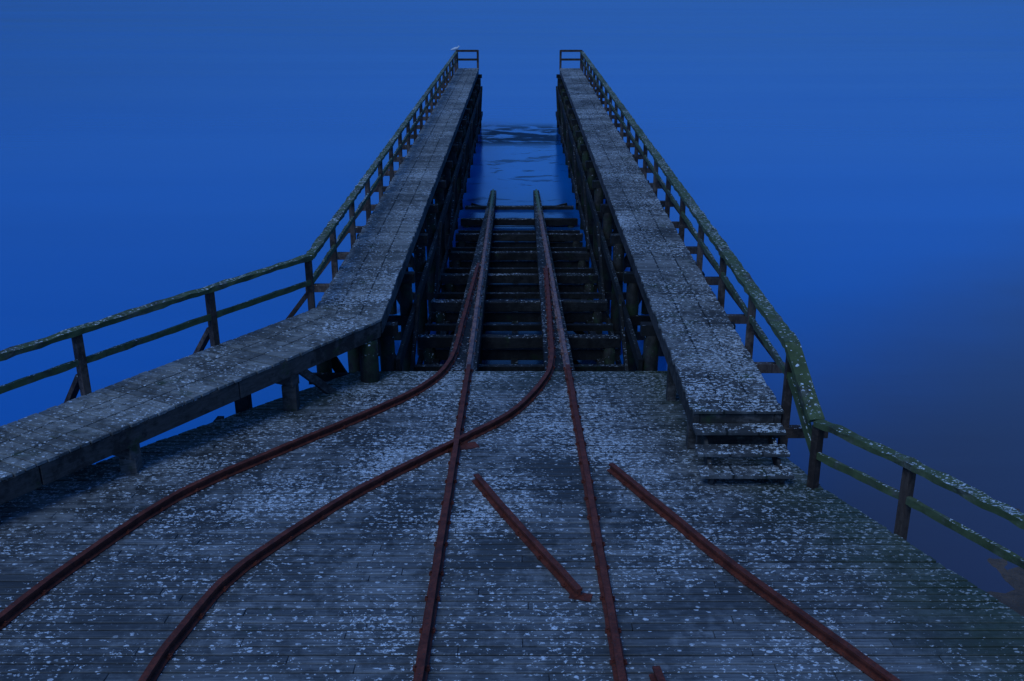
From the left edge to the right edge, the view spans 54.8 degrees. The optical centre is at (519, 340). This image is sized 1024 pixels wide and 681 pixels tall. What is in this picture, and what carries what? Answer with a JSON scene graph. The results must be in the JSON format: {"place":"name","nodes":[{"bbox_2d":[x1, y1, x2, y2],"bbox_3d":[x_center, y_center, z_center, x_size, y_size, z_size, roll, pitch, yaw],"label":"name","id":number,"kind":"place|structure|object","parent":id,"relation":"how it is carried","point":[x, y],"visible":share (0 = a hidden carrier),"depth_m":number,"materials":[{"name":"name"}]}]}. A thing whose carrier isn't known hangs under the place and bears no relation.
{"place":"outdoors","nodes":[
{"label":"outdoors","id":0,"kind":"place"},
{"bbox_2d":[0,0,1023,646],"bbox_3d":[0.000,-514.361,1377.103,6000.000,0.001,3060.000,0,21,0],"label":"water","id":1,"kind":"structure","parent":0,"point":[848,174],"depth_m":46.63,"materials":[{"name":"blue liquid"}]},
{"bbox_2d":[0,68,482,504],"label":"boardwalk","id":2,"kind":"structure","parent":1,"relation":"in","point":[354,317],"depth_m":16.45,"materials":[{"name":"grey wood"}]},
{"bbox_2d":[0,254,312,403],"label":"wooden railing","id":3,"kind":"object","parent":2,"relation":"on","point":[81,381],"visible":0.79,"depth_m":14.24,"materials":[{"name":"wood"}]},
{"bbox_2d":[286,51,457,318],"bbox_3d":[-3.755,-8.315,37.114,0.930,1.590,42.724,0,21,0],"label":"wooden railing","id":4,"kind":"object","parent":2,"relation":"on","point":[333,256],"visible":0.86,"depth_m":23.53,"materials":[{"name":"wood"}]},
{"bbox_2d":[456,50,478,69],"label":"wooden railing","id":5,"kind":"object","parent":2,"relation":"on","point":[468,59],"depth_m":56.75,"materials":[{"name":"wood"}]},
{"bbox_2d":[0,371,1023,680],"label":"timber deck","id":6,"kind":"structure","parent":1,"relation":"in","point":[340,593],"depth_m":10.85,"materials":[{"name":"grey wood"}]},
{"bbox_2d":[413,364,627,680],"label":"railway track","id":7,"kind":"structure","parent":6,"relation":"on","point":[427,631],"depth_m":10.96,"materials":[{"name":"metal"}]},
{"bbox_2d":[472,473,583,597],"bbox_3d":[0.018,2.184,11.495,0.166,0.348,3.132,-8,22,-21],"label":"steel rail","id":8,"kind":"object","parent":6,"relation":"on","point":[552,565],"visible":1,"depth_m":11.19,"materials":[{"name":"brown metal"}]},
{"bbox_2d":[649,666,665,680],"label":"steel rail","id":9,"kind":"object","parent":6,"relation":"on","point":[657,675],"visible":1,"depth_m":8.72,"materials":[{"name":"brown metal"}]},
{"bbox_2d":[692,423,794,484],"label":"wooden steps","id":10,"kind":"structure","parent":6,"relation":"on","point":[729,440],"depth_m":13.00,"materials":[{"name":"grey wood"}]},
{"bbox_2d":[607,463,900,680],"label":"steel rail","id":11,"kind":"object","parent":6,"relation":"on","point":[857,658],"visible":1,"depth_m":10.18,"materials":[{"name":"brown metal"}]},
{"bbox_2d":[784,342,1023,568],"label":"wooden railing","id":12,"kind":"object","parent":6,"relation":"on","point":[805,398],"visible":0.9,"depth_m":11.44,"materials":[{"name":"wood"}]},
{"bbox_2d":[414,190,623,371],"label":"slipway","id":13,"kind":"structure","parent":1,"relation":"in","point":[575,278],"depth_m":23.90,"materials":[{"name":"wood"}]},
{"bbox_2d":[0,263,555,680],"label":"curved railway track","id":14,"kind":"structure","parent":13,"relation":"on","point":[184,628],"depth_m":12.29,"materials":[{"name":"metal"}]},
{"bbox_2d":[466,189,570,368],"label":"railway track","id":15,"kind":"structure","parent":13,"relation":"on","point":[474,330],"depth_m":22.91,"materials":[{"name":"metal"}]},
{"bbox_2d":[556,68,783,448],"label":"boardwalk","id":16,"kind":"structure","parent":1,"relation":"in","point":[688,332],"depth_m":20.27,"materials":[{"name":"grey wood"}]},
{"bbox_2d":[559,50,582,69],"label":"wooden railing","id":17,"kind":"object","parent":16,"relation":"on","point":[561,59],"depth_m":56.76,"materials":[{"name":"wood"}]},
{"bbox_2d":[580,51,827,446],"bbox_3d":[3.755,-7.580,35.181,0.930,1.591,46.869,0,21,0],"label":"wooden railing","id":18,"kind":"object","parent":16,"relation":"on","point":[764,307],"visible":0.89,"depth_m":17.94,"materials":[{"name":"wood"}]},
{"bbox_2d":[987,508,1023,615],"bbox_3d":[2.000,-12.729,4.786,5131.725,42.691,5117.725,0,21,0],"label":"ground","id":19,"kind":"structure","parent":0,"point":[1013,599],"depth_m":15.20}
]}

